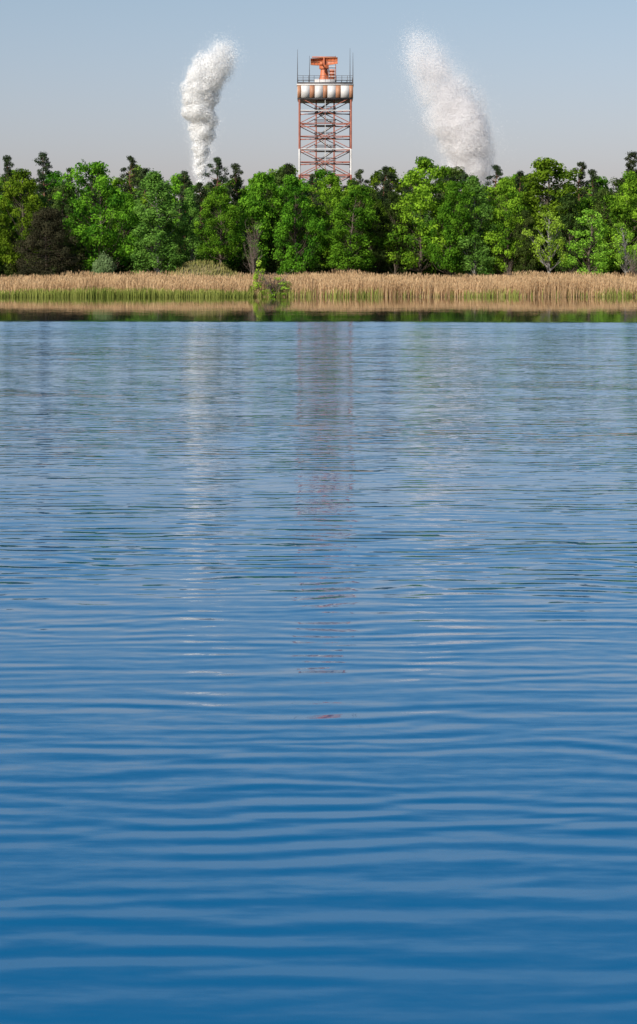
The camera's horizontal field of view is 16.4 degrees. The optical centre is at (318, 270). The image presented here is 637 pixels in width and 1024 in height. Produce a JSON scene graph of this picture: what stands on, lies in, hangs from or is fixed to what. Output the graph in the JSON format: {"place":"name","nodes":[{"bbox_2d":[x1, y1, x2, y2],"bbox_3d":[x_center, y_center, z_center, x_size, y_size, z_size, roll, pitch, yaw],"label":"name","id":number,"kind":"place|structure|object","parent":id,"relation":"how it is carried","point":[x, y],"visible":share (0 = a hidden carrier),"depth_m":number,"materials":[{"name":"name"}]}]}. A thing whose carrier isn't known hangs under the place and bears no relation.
{"place":"outdoors","nodes":[
{"label":"outdoors","id":0,"kind":"place"},
{"bbox_2d":[174,32,248,192],"bbox_3d":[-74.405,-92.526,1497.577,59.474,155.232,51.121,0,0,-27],"label":"steam plume","id":1,"kind":"object","parent":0,"point":[200,93],"visible":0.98,"depth_m":1494.67,"materials":[{"name":"white"}]},
{"bbox_2d":[0,297,636,1023],"bbox_3d":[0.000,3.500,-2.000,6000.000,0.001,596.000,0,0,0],"label":"lake water","id":2,"kind":"structure","parent":0,"point":[318,659],"depth_m":19.83,"materials":[{"name":"blue liquid"}]},
{"bbox_2d":[0,0,636,244],"label":"sky","id":3,"kind":"structure","parent":0,"point":[91,81],"materials":[{"name":"blue"}]},
{"bbox_2d":[172,264,601,296],"bbox_3d":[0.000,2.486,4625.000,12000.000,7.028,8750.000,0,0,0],"label":"ground","id":4,"kind":"structure","parent":0,"point":[209,269],"depth_m":306.22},
{"bbox_2d":[0,155,20,234],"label":"pine tree","id":5,"kind":"object","parent":4,"relation":"on","point":[7,159],"visible":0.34,"depth_m":329.74,"materials":[{"name":"green plant"}]},
{"bbox_2d":[0,168,51,270],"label":"maple tree","id":6,"kind":"object","parent":4,"relation":"on","point":[15,196],"visible":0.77,"depth_m":315.28,"materials":[{"name":"green plant"}]},
{"bbox_2d":[30,152,56,207],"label":"pine tree","id":7,"kind":"object","parent":4,"relation":"on","point":[46,166],"visible":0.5,"depth_m":331.79,"materials":[{"name":"green plant"}]},
{"bbox_2d":[12,206,87,278],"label":"spruce tree","id":8,"kind":"object","parent":4,"relation":"on","point":[45,220],"visible":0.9,"depth_m":304.77,"materials":[{"name":"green plant"}]},
{"bbox_2d":[42,183,84,274],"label":"oak tree","id":9,"kind":"object","parent":4,"relation":"on","point":[62,201],"visible":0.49,"depth_m":312.68,"materials":[{"name":"green plant"}]},
{"bbox_2d":[52,167,82,245],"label":"pine tree","id":10,"kind":"object","parent":4,"relation":"on","point":[68,170],"visible":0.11,"depth_m":327.76,"materials":[{"name":"green plant"}]},
{"bbox_2d":[52,159,148,270],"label":"maple tree","id":11,"kind":"object","parent":4,"relation":"on","point":[94,228],"visible":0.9,"depth_m":310.52,"materials":[{"name":"green plant"}]},
{"bbox_2d":[89,251,116,275],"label":"willow shrub","id":12,"kind":"object","parent":4,"relation":"on","point":[101,264],"visible":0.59,"depth_m":303.62,"materials":[{"name":"green plant"}]},
{"bbox_2d":[113,155,143,236],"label":"pine tree","id":13,"kind":"object","parent":4,"relation":"on","point":[131,160],"visible":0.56,"depth_m":329.72,"materials":[{"name":"green plant"}]},
{"bbox_2d":[127,168,187,276],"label":"birch tree","id":14,"kind":"object","parent":4,"relation":"on","point":[158,236],"visible":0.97,"depth_m":307.53,"materials":[{"name":"green plant"}]},
{"bbox_2d":[169,170,195,244],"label":"pine tree","id":15,"kind":"object","parent":4,"relation":"on","point":[183,179],"visible":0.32,"depth_m":327.77,"materials":[{"name":"green plant"}]},
{"bbox_2d":[173,187,205,265],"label":"birch tree","id":16,"kind":"object","parent":4,"relation":"on","point":[189,216],"visible":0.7,"depth_m":312.20,"materials":[{"name":"green plant"}]},
{"bbox_2d":[194,156,242,238],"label":"pine tree","id":17,"kind":"object","parent":4,"relation":"on","point":[218,163],"visible":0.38,"depth_m":327.79,"materials":[{"name":"green plant"}]},
{"bbox_2d":[194,186,247,265],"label":"alder tree","id":18,"kind":"object","parent":4,"relation":"on","point":[220,196],"visible":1,"depth_m":308.40,"materials":[{"name":"green plant"}]},
{"bbox_2d":[225,163,254,264],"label":"pine tree","id":19,"kind":"object","parent":4,"relation":"on","point":[238,185],"visible":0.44,"depth_m":331.63,"materials":[{"name":"green plant"}]},
{"bbox_2d":[243,218,261,274],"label":"bare shrub","id":20,"kind":"object","parent":4,"relation":"on","point":[253,266],"visible":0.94,"depth_m":303.87,"materials":[{"name":"grey plant"}]},
{"bbox_2d":[223,169,283,272],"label":"alder tree","id":21,"kind":"object","parent":4,"relation":"on","point":[258,210],"visible":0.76,"depth_m":313.22,"materials":[{"name":"green plant"}]},
{"bbox_2d":[249,259,265,296],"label":"sapling shrub","id":22,"kind":"object","parent":4,"relation":"on","point":[255,276],"visible":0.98,"depth_m":290.29,"materials":[{"name":"green plant"}]},
{"bbox_2d":[256,269,292,296],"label":"bare shrub","id":23,"kind":"object","parent":4,"relation":"on","point":[266,283],"visible":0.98,"depth_m":289.32,"materials":[{"name":"plant"}]},
{"bbox_2d":[265,277,291,296],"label":"sapling shrub","id":24,"kind":"object","parent":4,"relation":"on","point":[281,287],"visible":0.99,"depth_m":289.25,"materials":[{"name":"green plant"}]},
{"bbox_2d":[264,191,293,272],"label":"oak tree","id":25,"kind":"object","parent":4,"relation":"on","point":[270,244],"visible":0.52,"depth_m":315.00,"materials":[{"name":"green plant"}]},
{"bbox_2d":[282,162,301,228],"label":"pine tree","id":26,"kind":"object","parent":4,"relation":"on","point":[290,167],"visible":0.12,"depth_m":329.62,"materials":[{"name":"green plant"}]},
{"bbox_2d":[270,174,328,276],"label":"maple tree","id":27,"kind":"object","parent":4,"relation":"on","point":[314,227],"visible":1,"depth_m":310.86,"materials":[{"name":"green plant"}]},
{"bbox_2d":[167,258,439,280],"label":"bank grass","id":28,"kind":"structure","parent":4,"relation":"on","point":[210,263],"depth_m":306.95,"materials":[{"name":"plant"}]},
{"bbox_2d":[302,174,328,239],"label":"pine tree","id":29,"kind":"object","parent":4,"relation":"on","point":[311,180],"visible":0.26,"depth_m":333.94,"materials":[{"name":"green plant"}]},
{"bbox_2d":[0,268,636,296],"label":"reed bed","id":30,"kind":"object","parent":4,"relation":"on","point":[563,285],"visible":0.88,"depth_m":291.22,"materials":[{"name":"beige plant"}]},
{"bbox_2d":[0,162,636,271],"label":"background forest","id":31,"kind":"object","parent":4,"relation":"on","point":[455,174],"visible":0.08,"depth_m":334.07,"materials":[{"name":"green plant"}]},
{"bbox_2d":[0,286,636,296],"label":"green reed bed","id":32,"kind":"object","parent":4,"relation":"on","point":[144,292],"visible":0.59,"depth_m":287.88,"materials":[{"name":"plant"}]},
{"bbox_2d":[0,238,636,278],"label":"undergrowth","id":33,"kind":"object","parent":4,"relation":"on","point":[7,270],"visible":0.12,"depth_m":315.41,"materials":[{"name":"green plant"}]},
{"bbox_2d":[297,49,353,202],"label":"radar tower","id":34,"kind":"structure","parent":4,"relation":"on","point":[326,87],"depth_m":416.26,"materials":[{"name":"red metal"}]},
{"bbox_2d":[297,174,361,272],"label":"alder tree","id":35,"kind":"object","parent":4,"relation":"on","point":[333,200],"visible":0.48,"depth_m":316.61,"materials":[{"name":"green plant"}]},
{"bbox_2d":[321,189,381,272],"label":"alder tree","id":36,"kind":"object","parent":4,"relation":"on","point":[362,261],"visible":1,"depth_m":308.37,"materials":[{"name":"green plant"}]},
{"bbox_2d":[344,169,371,243],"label":"pine tree","id":37,"kind":"object","parent":4,"relation":"on","point":[358,175],"visible":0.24,"depth_m":329.88,"materials":[{"name":"green plant"}]},
{"bbox_2d":[354,192,388,274],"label":"oak tree","id":38,"kind":"object","parent":4,"relation":"on","point":[379,262],"visible":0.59,"depth_m":312.78,"materials":[{"name":"green plant"}]},
{"bbox_2d":[374,165,392,235],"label":"pine tree","id":39,"kind":"object","parent":4,"relation":"on","point":[381,192],"visible":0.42,"depth_m":327.66,"materials":[{"name":"green plant"}]},
{"bbox_2d":[379,190,409,275],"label":"oak tree","id":40,"kind":"object","parent":4,"relation":"on","point":[394,199],"visible":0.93,"depth_m":312.69,"materials":[{"name":"green plant"}]},
{"bbox_2d":[373,156,463,276],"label":"maple tree","id":41,"kind":"object","parent":4,"relation":"on","point":[425,189],"visible":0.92,"depth_m":311.61,"materials":[{"name":"green plant"}]},
{"bbox_2d":[420,179,480,277],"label":"maple tree","id":42,"kind":"object","parent":4,"relation":"on","point":[447,218],"visible":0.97,"depth_m":307.97,"materials":[{"name":"green plant"}]},
{"bbox_2d":[389,18,512,190],"bbox_3d":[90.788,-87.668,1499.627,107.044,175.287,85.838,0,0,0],"label":"steam plume","id":43,"kind":"object","parent":4,"relation":"on","point":[463,142],"visible":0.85,"depth_m":1491.85,"materials":[{"name":"white"}]},
{"bbox_2d":[455,173,472,243],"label":"pine tree","id":44,"kind":"object","parent":4,"relation":"on","point":[464,176],"visible":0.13,"depth_m":329.90,"materials":[{"name":"green plant"}]},
{"bbox_2d":[452,175,498,276],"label":"birch tree","id":45,"kind":"object","parent":4,"relation":"on","point":[479,251],"visible":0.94,"depth_m":309.78,"materials":[{"name":"green plant"}]},
{"bbox_2d":[483,164,502,220],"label":"pine tree","id":46,"kind":"object","parent":4,"relation":"on","point":[498,170],"visible":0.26,"depth_m":329.85,"materials":[{"name":"green plant"}]},
{"bbox_2d":[477,176,534,275],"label":"alder tree","id":47,"kind":"object","parent":4,"relation":"on","point":[505,188],"visible":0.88,"depth_m":311.76,"materials":[{"name":"green plant"}]},
{"bbox_2d":[504,259,512,275],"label":"bare shrub","id":48,"kind":"object","parent":4,"relation":"on","point":[508,272],"visible":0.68,"depth_m":299.97,"materials":[{"name":"grey plant"}]},
{"bbox_2d":[514,170,526,207],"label":"pine tree","id":49,"kind":"object","parent":4,"relation":"on","point":[517,180],"visible":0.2,"depth_m":332.96,"materials":[{"name":"green plant"}]},
{"bbox_2d":[511,210,538,274],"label":"oak tree","id":50,"kind":"object","parent":4,"relation":"on","point":[525,250],"visible":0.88,"depth_m":310.15,"materials":[{"name":"green plant"}]},
{"bbox_2d":[522,210,568,275],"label":"young ash tree","id":51,"kind":"object","parent":4,"relation":"on","point":[549,250],"visible":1,"depth_m":303.05,"materials":[{"name":"green plant"}]},
{"bbox_2d":[517,157,605,273],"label":"maple tree","id":52,"kind":"object","parent":4,"relation":"on","point":[544,170],"visible":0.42,"depth_m":317.26,"materials":[{"name":"green plant"}]},
{"bbox_2d":[551,192,585,274],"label":"oak tree","id":53,"kind":"object","parent":4,"relation":"on","point":[567,205],"visible":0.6,"depth_m":312.47,"materials":[{"name":"green plant"}]},
{"bbox_2d":[569,162,587,239],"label":"pine tree","id":54,"kind":"object","parent":4,"relation":"on","point":[579,183],"visible":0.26,"depth_m":329.73,"materials":[{"name":"green plant"}]},
{"bbox_2d":[559,208,614,275],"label":"young ash tree","id":55,"kind":"object","parent":4,"relation":"on","point":[598,235],"visible":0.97,"depth_m":303.70,"materials":[{"name":"green plant"}]},
{"bbox_2d":[578,169,601,242],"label":"pine tree","id":56,"kind":"object","parent":4,"relation":"on","point":[594,183],"visible":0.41,"depth_m":327.74,"materials":[{"name":"green plant"}]},
{"bbox_2d":[586,187,618,271],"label":"oak tree","id":57,"kind":"object","parent":4,"relation":"on","point":[599,196],"visible":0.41,"depth_m":314.56,"materials":[{"name":"green plant"}]},
{"bbox_2d":[593,170,636,276],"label":"maple tree","id":58,"kind":"object","parent":4,"relation":"on","point":[628,187],"visible":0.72,"depth_m":312.18,"materials":[{"name":"green plant"}]},
{"bbox_2d":[609,223,636,274],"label":"young ash tree","id":59,"kind":"object","parent":4,"relation":"on","point":[618,242],"visible":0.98,"depth_m":303.78,"materials":[{"name":"green plant"}]},
{"bbox_2d":[612,150,636,245],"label":"pine tree","id":60,"kind":"object","parent":4,"relation":"on","point":[629,164],"visible":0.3,"depth_m":327.80,"materials":[{"name":"green plant"}]},
{"bbox_2d":[624,249,636,276],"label":"bare shrub","id":61,"kind":"object","parent":4,"relation":"on","point":[632,268],"visible":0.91,"depth_m":301.81,"materials":[{"name":"grey plant"}]}
]}

